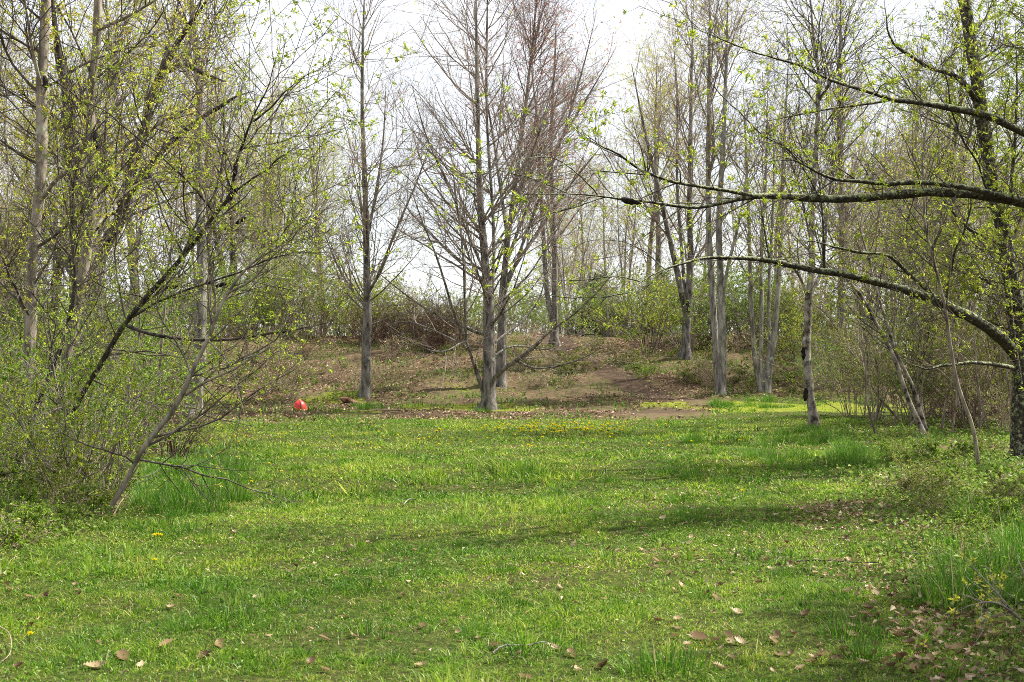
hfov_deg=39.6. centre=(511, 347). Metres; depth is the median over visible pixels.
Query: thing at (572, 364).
weed
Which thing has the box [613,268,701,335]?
shrub
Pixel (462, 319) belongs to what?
shrub
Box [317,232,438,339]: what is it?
shrub
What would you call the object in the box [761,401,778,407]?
grass tuft
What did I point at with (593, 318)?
shrub
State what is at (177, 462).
grass tuft
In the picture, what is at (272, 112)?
woodland tree
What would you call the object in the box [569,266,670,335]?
shrub
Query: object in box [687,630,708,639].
fallen leaf
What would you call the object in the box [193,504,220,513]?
grass tuft
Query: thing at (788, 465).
grass tuft
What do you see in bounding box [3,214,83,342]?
sapling
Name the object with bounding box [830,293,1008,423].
shrub
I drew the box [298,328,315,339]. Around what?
weed
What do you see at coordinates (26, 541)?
weed
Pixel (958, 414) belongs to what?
shrub
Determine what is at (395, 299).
shrub
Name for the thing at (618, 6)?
sky
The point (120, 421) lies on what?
shrub
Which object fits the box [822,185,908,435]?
sapling
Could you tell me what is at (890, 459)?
weed
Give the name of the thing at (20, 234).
sapling
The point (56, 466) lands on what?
weed
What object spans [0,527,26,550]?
weed
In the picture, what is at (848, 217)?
woodland tree
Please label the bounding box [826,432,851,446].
grass tuft
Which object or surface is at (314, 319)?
shrub
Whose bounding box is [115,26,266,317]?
woodland tree
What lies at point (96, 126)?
woodland tree
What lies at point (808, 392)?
birch tree
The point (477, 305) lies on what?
shrub
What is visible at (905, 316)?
sapling
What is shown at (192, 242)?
cherry tree
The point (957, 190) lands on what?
cherry tree
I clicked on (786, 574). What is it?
grass tuft
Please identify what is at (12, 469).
weed
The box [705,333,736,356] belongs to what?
weed
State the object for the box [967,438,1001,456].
weed
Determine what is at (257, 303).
shrub
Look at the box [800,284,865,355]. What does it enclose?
shrub
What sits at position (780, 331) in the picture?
shrub
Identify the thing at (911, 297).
sapling
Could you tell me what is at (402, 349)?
weed
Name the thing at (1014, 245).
sapling
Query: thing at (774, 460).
grass tuft
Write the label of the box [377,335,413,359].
weed
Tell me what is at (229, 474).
grass tuft
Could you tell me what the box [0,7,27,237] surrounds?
woodland tree
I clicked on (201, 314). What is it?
woodland tree
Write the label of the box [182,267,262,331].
shrub
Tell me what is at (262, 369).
weed
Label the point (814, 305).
shrub
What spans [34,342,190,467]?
shrub
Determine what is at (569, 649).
fallen leaf
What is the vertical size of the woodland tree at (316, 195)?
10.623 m
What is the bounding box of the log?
[340,397,358,403]
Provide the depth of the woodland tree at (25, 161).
56.04 m
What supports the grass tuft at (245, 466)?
on the ground at (634, 385)
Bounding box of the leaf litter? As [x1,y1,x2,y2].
[1,333,1023,681]
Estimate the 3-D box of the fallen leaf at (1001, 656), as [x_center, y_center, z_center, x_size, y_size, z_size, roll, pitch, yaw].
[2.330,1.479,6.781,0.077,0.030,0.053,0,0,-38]
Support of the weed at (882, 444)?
on the ground at (634, 385)
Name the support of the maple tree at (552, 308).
on the ground at (634, 385)
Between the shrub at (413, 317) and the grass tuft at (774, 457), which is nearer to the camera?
the grass tuft at (774, 457)
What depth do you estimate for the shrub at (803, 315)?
48.15 m
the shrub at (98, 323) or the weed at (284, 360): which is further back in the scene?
the weed at (284, 360)
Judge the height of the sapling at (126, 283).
5.592 m
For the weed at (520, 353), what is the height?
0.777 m
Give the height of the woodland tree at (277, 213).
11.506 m
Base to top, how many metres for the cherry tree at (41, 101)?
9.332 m
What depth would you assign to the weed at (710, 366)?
41.06 m
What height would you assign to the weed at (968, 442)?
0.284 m
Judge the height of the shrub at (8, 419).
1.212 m
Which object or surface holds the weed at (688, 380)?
on the ground at (634, 385)
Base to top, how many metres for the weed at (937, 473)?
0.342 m
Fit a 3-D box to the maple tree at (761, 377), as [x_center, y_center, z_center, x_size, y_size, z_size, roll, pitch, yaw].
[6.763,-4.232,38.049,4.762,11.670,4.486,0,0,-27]
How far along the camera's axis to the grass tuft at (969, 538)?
10.82 m
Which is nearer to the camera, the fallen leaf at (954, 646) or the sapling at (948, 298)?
the fallen leaf at (954, 646)
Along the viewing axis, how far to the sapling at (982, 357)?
31.84 m
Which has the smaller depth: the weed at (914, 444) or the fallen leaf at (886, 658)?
the fallen leaf at (886, 658)
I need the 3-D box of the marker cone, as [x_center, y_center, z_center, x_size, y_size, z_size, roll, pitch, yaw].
[-5.157,1.388,34.533,0.384,0.291,0.384,-3,3,-6]
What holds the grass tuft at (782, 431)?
on the ground at (634, 385)
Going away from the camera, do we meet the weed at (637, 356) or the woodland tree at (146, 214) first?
the woodland tree at (146, 214)
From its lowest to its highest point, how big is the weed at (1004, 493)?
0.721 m
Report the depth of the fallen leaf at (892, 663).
6.68 m
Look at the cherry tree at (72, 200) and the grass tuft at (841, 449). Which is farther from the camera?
the grass tuft at (841, 449)
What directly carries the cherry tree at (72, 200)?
on the ground at (634, 385)
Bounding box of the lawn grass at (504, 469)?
[0,331,1023,681]
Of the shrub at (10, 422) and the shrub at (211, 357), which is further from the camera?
the shrub at (211, 357)
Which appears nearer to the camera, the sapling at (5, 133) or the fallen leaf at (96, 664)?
the fallen leaf at (96, 664)
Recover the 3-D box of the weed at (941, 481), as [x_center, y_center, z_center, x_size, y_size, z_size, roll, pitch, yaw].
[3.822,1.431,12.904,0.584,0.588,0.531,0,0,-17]
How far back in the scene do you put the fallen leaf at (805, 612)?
7.87 m
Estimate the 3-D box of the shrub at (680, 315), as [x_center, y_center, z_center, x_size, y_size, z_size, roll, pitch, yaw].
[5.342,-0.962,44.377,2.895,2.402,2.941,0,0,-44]
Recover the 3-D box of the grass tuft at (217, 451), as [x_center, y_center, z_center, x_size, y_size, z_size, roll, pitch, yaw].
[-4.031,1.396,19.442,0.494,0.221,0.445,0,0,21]
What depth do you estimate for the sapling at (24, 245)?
23.42 m
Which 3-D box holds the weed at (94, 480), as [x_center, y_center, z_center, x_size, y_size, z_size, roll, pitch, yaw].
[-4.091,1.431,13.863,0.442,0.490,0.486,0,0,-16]
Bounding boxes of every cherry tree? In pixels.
[0,0,207,470]
[0,0,251,462]
[0,0,300,422]
[0,0,424,481]
[0,25,170,475]
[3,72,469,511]
[421,0,1023,390]
[483,0,1023,458]
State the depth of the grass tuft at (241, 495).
14.14 m
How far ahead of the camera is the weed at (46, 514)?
12.12 m
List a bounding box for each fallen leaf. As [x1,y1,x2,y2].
[11,662,22,666]
[42,590,48,596]
[83,660,106,666]
[115,649,128,659]
[158,638,173,646]
[195,649,211,658]
[215,638,223,646]
[305,656,315,663]
[415,660,426,664]
[489,641,501,645]
[518,673,531,678]
[567,646,576,656]
[595,658,607,667]
[652,615,662,620]
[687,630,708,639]
[713,661,726,667]
[724,631,732,635]
[726,635,734,642]
[730,607,742,613]
[734,636,746,643]
[773,630,780,637]
[800,609,810,615]
[814,648,831,655]
[839,644,849,651]
[856,657,868,661]
[862,603,874,608]
[880,655,891,661]
[884,660,897,665]
[890,628,905,632]
[895,651,904,658]
[902,637,914,642]
[909,661,918,669]
[913,654,923,658]
[914,651,927,654]
[915,615,927,620]
[918,639,930,648]
[925,653,933,660]
[935,625,943,635]
[947,643,964,648]
[995,654,1006,660]
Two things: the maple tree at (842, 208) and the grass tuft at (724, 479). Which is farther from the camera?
the maple tree at (842, 208)
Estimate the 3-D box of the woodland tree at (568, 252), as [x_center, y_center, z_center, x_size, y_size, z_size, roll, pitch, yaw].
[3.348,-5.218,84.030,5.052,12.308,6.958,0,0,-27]
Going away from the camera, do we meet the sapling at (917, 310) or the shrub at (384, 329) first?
the sapling at (917, 310)
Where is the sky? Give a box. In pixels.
[0,0,1023,349]
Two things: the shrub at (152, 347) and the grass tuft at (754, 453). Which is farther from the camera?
the shrub at (152, 347)
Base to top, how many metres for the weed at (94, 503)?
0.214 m
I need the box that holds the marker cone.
[293,399,306,410]
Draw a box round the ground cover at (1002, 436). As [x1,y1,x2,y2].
[0,332,1023,681]
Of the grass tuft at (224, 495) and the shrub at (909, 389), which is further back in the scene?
the shrub at (909, 389)
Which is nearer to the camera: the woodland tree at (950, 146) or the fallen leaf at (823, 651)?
the fallen leaf at (823, 651)
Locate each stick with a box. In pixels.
[0,626,11,659]
[112,491,128,516]
[492,641,556,653]
[796,559,878,562]
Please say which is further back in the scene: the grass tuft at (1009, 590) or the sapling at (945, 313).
the sapling at (945, 313)
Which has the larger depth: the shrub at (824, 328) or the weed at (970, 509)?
the shrub at (824, 328)
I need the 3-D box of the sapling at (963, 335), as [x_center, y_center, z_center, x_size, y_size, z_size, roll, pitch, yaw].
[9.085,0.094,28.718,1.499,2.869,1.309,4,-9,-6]
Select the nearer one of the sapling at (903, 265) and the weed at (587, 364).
the sapling at (903, 265)
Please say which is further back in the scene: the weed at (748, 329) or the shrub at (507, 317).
the shrub at (507, 317)
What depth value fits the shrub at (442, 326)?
45.26 m
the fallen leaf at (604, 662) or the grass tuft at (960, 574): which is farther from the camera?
the grass tuft at (960, 574)
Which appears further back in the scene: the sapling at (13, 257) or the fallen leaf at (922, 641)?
the sapling at (13, 257)
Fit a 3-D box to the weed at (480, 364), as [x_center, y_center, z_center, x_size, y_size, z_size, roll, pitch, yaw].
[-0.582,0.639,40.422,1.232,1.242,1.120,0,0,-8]
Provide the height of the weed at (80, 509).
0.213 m
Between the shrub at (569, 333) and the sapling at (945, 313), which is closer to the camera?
the sapling at (945, 313)
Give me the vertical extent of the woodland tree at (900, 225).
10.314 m
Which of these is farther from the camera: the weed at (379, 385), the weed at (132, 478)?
the weed at (379, 385)
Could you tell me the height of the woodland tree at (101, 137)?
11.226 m
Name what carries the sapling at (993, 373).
on the ground at (634, 385)
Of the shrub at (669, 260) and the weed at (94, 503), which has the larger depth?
the shrub at (669, 260)
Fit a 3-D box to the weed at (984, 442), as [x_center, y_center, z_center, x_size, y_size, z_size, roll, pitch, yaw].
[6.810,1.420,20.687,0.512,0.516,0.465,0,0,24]
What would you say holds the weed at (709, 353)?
on the ground at (634, 385)
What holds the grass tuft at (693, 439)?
on the ground at (634, 385)
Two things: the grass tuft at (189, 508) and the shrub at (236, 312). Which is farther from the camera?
the shrub at (236, 312)
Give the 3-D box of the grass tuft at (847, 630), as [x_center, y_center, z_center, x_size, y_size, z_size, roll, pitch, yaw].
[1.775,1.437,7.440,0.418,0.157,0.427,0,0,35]
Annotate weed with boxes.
[0,456,45,491]
[0,480,18,501]
[0,482,46,514]
[0,496,88,537]
[0,500,47,542]
[0,509,53,549]
[0,512,28,557]
[0,515,48,549]
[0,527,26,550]
[9,472,43,495]
[14,460,107,505]
[18,451,103,500]
[26,470,56,490]
[27,459,110,513]
[29,498,76,524]
[30,478,111,515]
[31,457,92,497]
[40,452,132,503]
[43,499,86,527]
[50,501,88,516]
[83,470,114,498]
[83,490,109,507]
[96,464,140,487]
[118,470,142,484]
[207,316,239,336]
[222,357,260,380]
[223,335,240,350]
[226,313,262,334]
[243,340,268,349]
[243,350,264,364]
[248,354,285,376]
[252,368,288,392]
[256,368,287,389]
[267,372,313,399]
[274,348,295,368]
[276,355,301,369]
[276,371,293,391]
[278,357,321,381]
[280,326,295,337]
[282,354,313,378]
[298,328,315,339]
[307,374,323,384]
[313,361,328,375]
[323,356,356,381]
[324,336,341,347]
[338,357,350,366]
[339,367,380,387]
[359,376,383,388]
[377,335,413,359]
[389,338,404,349]
[392,329,418,352]
[396,347,411,353]
[437,345,453,355]
[444,329,475,348]
[447,345,469,358]
[467,331,482,347]
[471,349,511,375]
[473,349,482,360]
[506,342,522,353]
[506,349,539,371]
[508,332,522,344]
[511,346,540,371]
[515,322,540,340]
[521,364,559,386]
[541,346,571,364]
[554,361,571,373]
[555,350,577,361]
[558,375,576,387]
[560,347,586,375]
[565,347,606,370]
[585,329,614,349]
[617,327,642,341]
[617,344,654,368]
[631,360,658,373]
[636,366,654,378]
[649,365,666,373]
[670,358,704,384]
[676,351,712,379]
[678,356,727,382]
[679,372,694,384]
[689,363,737,388]
[690,328,707,349]
[696,340,711,350]
[701,344,712,359]
[703,336,739,352]
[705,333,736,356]
[728,329,763,352]
[728,355,753,383]
[736,328,767,349]
[742,374,756,389]
[751,363,782,383]
[762,361,789,378]
[763,339,784,363]
[772,371,792,383]
[776,328,799,352]
[776,332,795,349]
[780,359,792,368]
[781,379,802,393]
[783,343,801,361]
[785,369,804,386]
[865,450,951,495]
[871,440,896,455]
[877,455,897,465]
[878,445,895,455]
[879,438,911,451]
[887,464,940,497]
[895,448,923,463]
[901,454,942,483]
[903,475,960,511]
[907,435,946,457]
[909,466,951,488]
[910,486,956,520]
[911,441,938,457]
[917,430,942,447]
[918,518,1018,563]
[919,465,966,488]
[933,458,960,471]
[935,440,971,456]
[935,492,993,518]
[936,451,982,473]
[941,484,1020,525]
[949,439,978,453]
[949,493,1022,525]
[960,466,988,483]
[964,460,1023,501]
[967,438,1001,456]
[969,428,998,449]
[972,513,1011,534]
[983,554,1023,589]
[985,475,1023,497]
[1011,604,1023,621]
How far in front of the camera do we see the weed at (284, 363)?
41.52 m
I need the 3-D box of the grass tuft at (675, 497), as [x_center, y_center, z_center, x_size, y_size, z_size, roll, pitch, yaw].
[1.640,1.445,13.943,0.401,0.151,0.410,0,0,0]
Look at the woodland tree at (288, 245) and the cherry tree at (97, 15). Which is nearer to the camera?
the cherry tree at (97, 15)
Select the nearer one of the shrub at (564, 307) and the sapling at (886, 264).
the sapling at (886, 264)
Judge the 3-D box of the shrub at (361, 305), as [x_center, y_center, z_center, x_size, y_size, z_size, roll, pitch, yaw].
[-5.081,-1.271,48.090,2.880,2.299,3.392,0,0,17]
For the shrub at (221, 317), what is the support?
on the ground at (634, 385)
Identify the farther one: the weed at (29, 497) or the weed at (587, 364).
the weed at (587, 364)
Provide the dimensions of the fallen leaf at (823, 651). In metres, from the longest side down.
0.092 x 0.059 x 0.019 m
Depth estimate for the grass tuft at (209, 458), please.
17.07 m
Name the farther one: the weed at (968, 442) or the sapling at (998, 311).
the sapling at (998, 311)
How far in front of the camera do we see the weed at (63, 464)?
13.20 m
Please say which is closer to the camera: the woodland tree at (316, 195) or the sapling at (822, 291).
the sapling at (822, 291)
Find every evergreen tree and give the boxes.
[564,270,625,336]
[637,271,691,335]
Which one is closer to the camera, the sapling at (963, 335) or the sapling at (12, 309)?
the sapling at (12, 309)
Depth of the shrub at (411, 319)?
46.43 m
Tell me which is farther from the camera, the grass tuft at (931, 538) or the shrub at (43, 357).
the shrub at (43, 357)
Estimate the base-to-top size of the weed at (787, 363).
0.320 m
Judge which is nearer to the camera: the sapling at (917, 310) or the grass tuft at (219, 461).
the grass tuft at (219, 461)
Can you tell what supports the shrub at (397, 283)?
on the ground at (634, 385)
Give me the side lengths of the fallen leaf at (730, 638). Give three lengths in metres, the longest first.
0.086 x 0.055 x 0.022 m
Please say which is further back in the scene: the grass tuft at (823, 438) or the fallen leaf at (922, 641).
the grass tuft at (823, 438)
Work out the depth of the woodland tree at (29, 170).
59.12 m
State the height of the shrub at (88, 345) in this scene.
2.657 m
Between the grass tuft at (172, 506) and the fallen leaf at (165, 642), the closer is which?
the fallen leaf at (165, 642)
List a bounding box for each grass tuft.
[123,481,177,507]
[125,478,167,501]
[131,483,175,505]
[132,482,164,489]
[134,463,173,482]
[136,461,171,482]
[138,451,179,471]
[138,469,187,491]
[144,489,206,516]
[147,483,207,511]
[149,455,191,474]
[153,616,200,634]
[155,468,237,501]
[156,454,194,473]
[159,476,205,500]
[161,478,201,499]
[161,506,188,517]
[162,453,197,467]
[167,500,200,513]
[169,447,242,475]
[172,477,229,506]
[178,442,241,469]
[180,449,243,476]
[184,474,236,497]
[190,467,247,491]
[193,491,239,512]
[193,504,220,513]
[196,463,249,487]
[198,455,244,471]
[199,442,222,454]
[202,464,244,482]
[204,445,230,457]
[207,485,238,502]
[212,477,248,497]
[217,462,260,481]
[222,485,253,501]
[225,454,255,471]
[286,461,309,469]
[333,577,364,591]
[355,399,376,409]
[454,616,506,638]
[489,560,519,574]
[522,462,543,474]
[543,485,567,495]
[598,472,623,482]
[609,635,721,679]
[623,450,640,456]
[650,464,679,474]
[661,489,694,503]
[668,500,709,516]
[675,507,703,521]
[677,465,704,478]
[678,451,703,458]
[680,430,707,443]
[680,431,700,442]
[685,584,720,599]
[705,395,725,407]
[709,471,741,482]
[721,400,735,406]
[737,398,759,406]
[738,446,760,455]
[741,444,775,458]
[750,433,781,446]
[757,430,770,435]
[758,392,779,401]
[759,450,788,463]
[760,453,785,465]
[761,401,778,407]
[768,561,804,578]
[772,430,797,442]
[776,426,795,434]
[776,458,801,469]
[779,402,794,407]
[781,443,815,459]
[792,423,810,432]
[792,457,821,470]
[796,435,822,445]
[806,422,827,429]
[806,429,835,443]
[808,422,835,436]
[811,611,882,641]
[821,437,861,457]
[821,448,857,465]
[822,443,860,460]
[826,428,852,438]
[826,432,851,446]
[828,436,869,452]
[830,433,866,449]
[832,457,856,467]
[835,634,901,662]
[838,453,865,465]
[841,443,870,456]
[847,446,875,461]
[855,439,877,453]
[865,455,886,467]
[867,446,889,458]
[888,536,1023,613]
[915,427,949,444]
[919,525,980,552]
[921,543,985,564]
[922,556,992,591]
[928,535,1007,570]
[941,526,990,549]
[947,533,1023,577]
[956,553,1016,576]
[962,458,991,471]
[972,507,1023,551]
[973,569,1023,607]
[974,536,1023,565]
[977,528,1022,552]
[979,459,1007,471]
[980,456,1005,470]
[989,507,1023,526]
[994,511,1023,542]
[995,532,1023,559]
[995,537,1023,563]
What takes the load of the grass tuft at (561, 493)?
on the ground at (634, 385)
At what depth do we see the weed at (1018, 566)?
8.82 m
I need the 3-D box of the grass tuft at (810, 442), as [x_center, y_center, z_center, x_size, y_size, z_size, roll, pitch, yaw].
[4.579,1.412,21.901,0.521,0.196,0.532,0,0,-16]
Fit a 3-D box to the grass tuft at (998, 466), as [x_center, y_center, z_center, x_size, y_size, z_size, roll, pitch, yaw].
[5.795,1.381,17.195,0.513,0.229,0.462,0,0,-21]
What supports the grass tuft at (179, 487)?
on the ground at (634, 385)
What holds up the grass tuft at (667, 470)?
on the ground at (634, 385)
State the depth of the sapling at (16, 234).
20.60 m
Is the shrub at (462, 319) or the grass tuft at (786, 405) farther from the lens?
the shrub at (462, 319)
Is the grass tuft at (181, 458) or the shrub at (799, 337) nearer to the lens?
the grass tuft at (181, 458)
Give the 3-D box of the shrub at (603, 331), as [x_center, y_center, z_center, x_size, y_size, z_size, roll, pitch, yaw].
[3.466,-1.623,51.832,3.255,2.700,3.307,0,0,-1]
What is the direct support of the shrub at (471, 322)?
on the ground at (634, 385)
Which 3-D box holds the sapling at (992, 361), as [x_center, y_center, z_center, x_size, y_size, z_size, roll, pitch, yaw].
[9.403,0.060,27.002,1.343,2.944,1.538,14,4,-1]
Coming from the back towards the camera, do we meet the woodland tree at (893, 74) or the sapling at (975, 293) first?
the woodland tree at (893, 74)
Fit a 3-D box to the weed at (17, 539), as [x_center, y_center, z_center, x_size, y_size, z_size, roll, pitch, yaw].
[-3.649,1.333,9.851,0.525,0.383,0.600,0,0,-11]
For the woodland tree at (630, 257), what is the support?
on the ground at (634, 385)
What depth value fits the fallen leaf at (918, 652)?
6.88 m
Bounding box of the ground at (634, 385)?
[0,333,1023,681]
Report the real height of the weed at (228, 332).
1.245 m
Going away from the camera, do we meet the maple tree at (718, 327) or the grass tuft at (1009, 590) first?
the grass tuft at (1009, 590)
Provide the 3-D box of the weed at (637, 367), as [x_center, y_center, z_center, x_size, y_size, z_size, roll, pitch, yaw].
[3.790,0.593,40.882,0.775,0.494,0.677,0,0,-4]
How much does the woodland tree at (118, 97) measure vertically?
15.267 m
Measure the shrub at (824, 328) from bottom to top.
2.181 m
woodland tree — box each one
[0,0,50,207]
[0,0,229,293]
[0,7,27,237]
[0,36,67,260]
[0,60,109,286]
[3,42,116,334]
[16,0,235,367]
[29,0,193,322]
[33,16,152,331]
[101,0,290,417]
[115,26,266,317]
[135,0,296,334]
[144,74,253,327]
[155,63,287,334]
[195,60,277,327]
[216,137,297,326]
[219,20,322,332]
[221,122,332,328]
[222,123,300,326]
[223,79,347,329]
[245,180,326,330]
[251,81,380,334]
[261,74,380,334]
[510,145,595,334]
[519,167,614,334]
[529,209,611,332]
[531,173,631,334]
[550,129,613,336]
[573,132,645,335]
[576,121,667,332]
[577,34,705,335]
[604,7,740,335]
[632,126,746,328]
[736,68,813,294]
[759,60,933,387]
[760,167,816,335]
[777,8,898,267]
[788,124,894,353]
[833,92,917,327]
[834,0,1023,393]
[846,0,985,376]
[849,104,932,379]
[849,110,975,382]
[872,3,1023,370]
[879,109,930,327]
[887,0,999,384]
[898,115,986,333]
[956,58,1023,391]
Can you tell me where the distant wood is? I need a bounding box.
[2,286,997,361]
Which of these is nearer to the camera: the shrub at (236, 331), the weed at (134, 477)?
the weed at (134, 477)
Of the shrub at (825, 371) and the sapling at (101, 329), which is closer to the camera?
the sapling at (101, 329)
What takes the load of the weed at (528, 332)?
on the ground at (634, 385)
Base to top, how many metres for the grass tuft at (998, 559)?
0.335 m
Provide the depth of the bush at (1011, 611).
7.37 m
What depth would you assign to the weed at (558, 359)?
42.13 m
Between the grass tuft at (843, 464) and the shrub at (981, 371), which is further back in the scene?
the shrub at (981, 371)
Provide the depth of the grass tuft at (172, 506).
12.81 m
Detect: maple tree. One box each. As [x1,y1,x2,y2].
[282,0,465,398]
[331,0,659,409]
[442,0,636,388]
[471,0,628,346]
[586,0,762,359]
[625,0,813,394]
[673,0,867,392]
[771,0,939,373]
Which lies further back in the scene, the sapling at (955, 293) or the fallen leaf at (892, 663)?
the sapling at (955, 293)
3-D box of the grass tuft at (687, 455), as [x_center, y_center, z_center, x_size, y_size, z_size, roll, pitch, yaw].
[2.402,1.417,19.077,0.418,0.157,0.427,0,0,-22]
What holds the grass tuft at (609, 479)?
on the ground at (634, 385)
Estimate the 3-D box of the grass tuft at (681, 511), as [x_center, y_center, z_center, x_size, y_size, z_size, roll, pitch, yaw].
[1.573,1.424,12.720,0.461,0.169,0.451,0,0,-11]
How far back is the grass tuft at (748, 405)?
35.50 m
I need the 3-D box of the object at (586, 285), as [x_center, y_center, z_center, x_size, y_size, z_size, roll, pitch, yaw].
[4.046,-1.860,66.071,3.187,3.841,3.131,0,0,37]
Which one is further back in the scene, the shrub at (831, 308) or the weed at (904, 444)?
the shrub at (831, 308)
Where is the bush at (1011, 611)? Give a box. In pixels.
[919,546,1023,652]
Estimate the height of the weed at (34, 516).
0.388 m
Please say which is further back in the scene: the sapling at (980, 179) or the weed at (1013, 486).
the sapling at (980, 179)
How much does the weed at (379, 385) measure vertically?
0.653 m
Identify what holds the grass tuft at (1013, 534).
on the ground at (634, 385)
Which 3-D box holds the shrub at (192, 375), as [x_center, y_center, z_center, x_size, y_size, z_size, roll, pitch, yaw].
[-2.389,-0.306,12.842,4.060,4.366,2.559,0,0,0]
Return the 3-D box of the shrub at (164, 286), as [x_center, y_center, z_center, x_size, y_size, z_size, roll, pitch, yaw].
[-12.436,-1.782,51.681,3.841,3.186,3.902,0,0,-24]
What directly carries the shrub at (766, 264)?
on the ground at (634, 385)
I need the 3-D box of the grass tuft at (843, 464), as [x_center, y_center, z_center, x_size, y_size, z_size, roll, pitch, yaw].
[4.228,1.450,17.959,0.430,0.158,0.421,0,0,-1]
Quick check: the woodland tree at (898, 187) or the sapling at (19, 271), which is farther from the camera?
the woodland tree at (898, 187)
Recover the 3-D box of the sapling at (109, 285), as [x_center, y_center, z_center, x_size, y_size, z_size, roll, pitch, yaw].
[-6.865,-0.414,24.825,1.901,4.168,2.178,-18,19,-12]
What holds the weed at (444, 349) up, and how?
on the ground at (634, 385)
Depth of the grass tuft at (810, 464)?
17.44 m
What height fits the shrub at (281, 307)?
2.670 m
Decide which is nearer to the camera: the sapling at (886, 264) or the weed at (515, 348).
the sapling at (886, 264)
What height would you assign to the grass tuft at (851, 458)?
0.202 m
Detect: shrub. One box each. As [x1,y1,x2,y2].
[0,278,188,454]
[0,279,175,421]
[0,280,154,453]
[0,298,143,459]
[0,300,74,433]
[0,316,220,497]
[0,321,150,476]
[0,332,83,468]
[0,348,226,500]
[0,358,119,476]
[0,363,43,461]
[0,381,45,465]
[0,398,33,436]
[0,401,112,480]
[13,301,211,442]
[29,383,141,474]
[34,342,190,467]
[38,264,237,433]
[55,310,172,434]
[61,275,249,433]
[91,346,274,459]
[113,244,233,334]
[115,262,193,330]
[130,246,261,336]
[141,256,243,336]
[153,324,193,352]
[168,290,248,335]
[176,252,302,334]
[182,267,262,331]
[191,345,229,372]
[207,269,298,333]
[212,227,311,334]
[218,250,327,334]
[227,246,332,333]
[228,325,247,341]
[235,259,331,337]
[236,206,359,339]
[255,318,291,365]
[258,239,388,337]
[262,250,361,337]
[269,276,377,335]
[284,336,326,361]
[301,264,400,335]
[307,276,399,337]
[315,295,410,346]
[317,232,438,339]
[330,261,439,341]
[330,291,428,349]
[334,272,439,338]
[337,279,429,333]
[342,296,410,342]
[350,293,433,342]
[372,283,455,338]
[372,288,482,356]
[372,292,453,343]
[384,295,482,349]
[401,288,495,338]
[413,286,496,344]
[436,301,482,331]
[439,284,508,333]
[467,250,551,333]
[494,277,561,332]
[520,289,584,331]
[522,295,571,332]
[544,289,600,335]
[559,225,700,346]
[565,293,630,336]
[568,267,640,336]
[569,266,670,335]
[572,268,658,336]
[583,274,661,335]
[592,270,709,352]
[593,216,738,335]
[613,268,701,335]
[620,285,696,334]
[640,282,729,350]
[655,301,742,348]
[662,260,797,342]
[663,265,773,338]
[663,276,737,336]
[666,246,747,339]
[666,266,744,336]
[675,264,801,347]
[696,246,813,336]
[701,249,804,334]
[726,273,834,339]
[734,290,815,343]
[736,279,835,337]
[740,299,820,356]
[742,269,849,342]
[749,287,924,417]
[755,281,851,341]
[765,321,832,363]
[778,327,850,390]
[780,238,864,353]
[785,344,862,397]
[787,332,849,383]
[791,305,855,353]
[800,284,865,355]
[816,305,909,377]
[818,361,872,393]
[825,310,908,416]
[828,329,974,422]
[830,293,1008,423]
[848,326,912,375]
[861,323,983,421]
[880,284,1009,421]
[881,275,1011,429]
[887,360,990,416]
[903,355,1011,430]
[936,304,1009,413]
[947,311,1011,431]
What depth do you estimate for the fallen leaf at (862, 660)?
6.78 m
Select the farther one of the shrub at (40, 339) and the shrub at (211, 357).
the shrub at (211, 357)
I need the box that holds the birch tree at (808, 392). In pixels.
[703,0,934,427]
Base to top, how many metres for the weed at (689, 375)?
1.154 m
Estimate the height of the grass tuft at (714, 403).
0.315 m
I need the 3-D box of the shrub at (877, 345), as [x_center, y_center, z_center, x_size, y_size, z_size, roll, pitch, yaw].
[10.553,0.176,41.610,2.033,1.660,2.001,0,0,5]
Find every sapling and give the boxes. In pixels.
[0,0,66,383]
[0,4,106,370]
[0,124,24,307]
[0,166,51,358]
[0,180,63,321]
[0,197,47,454]
[0,202,67,322]
[0,208,70,378]
[0,218,61,334]
[0,256,74,375]
[0,270,64,428]
[1,198,27,376]
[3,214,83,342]
[28,255,164,463]
[39,218,170,400]
[45,141,138,452]
[46,0,169,422]
[69,195,115,379]
[91,71,186,443]
[107,0,256,450]
[116,230,200,425]
[735,154,928,437]
[765,206,899,419]
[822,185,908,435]
[827,182,892,429]
[827,221,921,417]
[828,69,918,421]
[855,167,951,422]
[858,0,998,465]
[868,200,963,427]
[868,254,939,423]
[874,235,957,429]
[879,180,974,419]
[887,94,965,410]
[891,264,970,362]
[899,260,949,384]
[903,223,988,411]
[905,233,975,428]
[909,148,1023,432]
[912,203,1008,411]
[914,252,988,417]
[918,286,992,412]
[921,147,988,431]
[922,215,1004,415]
[931,288,984,411]
[937,287,987,414]
[940,84,1023,428]
[940,141,1023,290]
[952,128,1023,362]
[953,138,1023,402]
[958,272,998,408]
[961,156,998,416]
[963,238,1023,427]
[971,46,1023,415]
[972,285,1010,422]
[983,288,1008,375]
[990,173,1023,292]
[1007,173,1023,268]
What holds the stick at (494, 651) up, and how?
on the ground at (634, 385)
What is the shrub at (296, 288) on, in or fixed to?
on the ground at (634, 385)
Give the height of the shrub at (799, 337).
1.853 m
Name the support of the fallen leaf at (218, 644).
on the ground at (634, 385)
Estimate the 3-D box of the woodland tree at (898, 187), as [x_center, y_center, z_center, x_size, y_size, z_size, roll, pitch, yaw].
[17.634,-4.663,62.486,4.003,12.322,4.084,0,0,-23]
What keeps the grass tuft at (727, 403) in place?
on the ground at (634, 385)

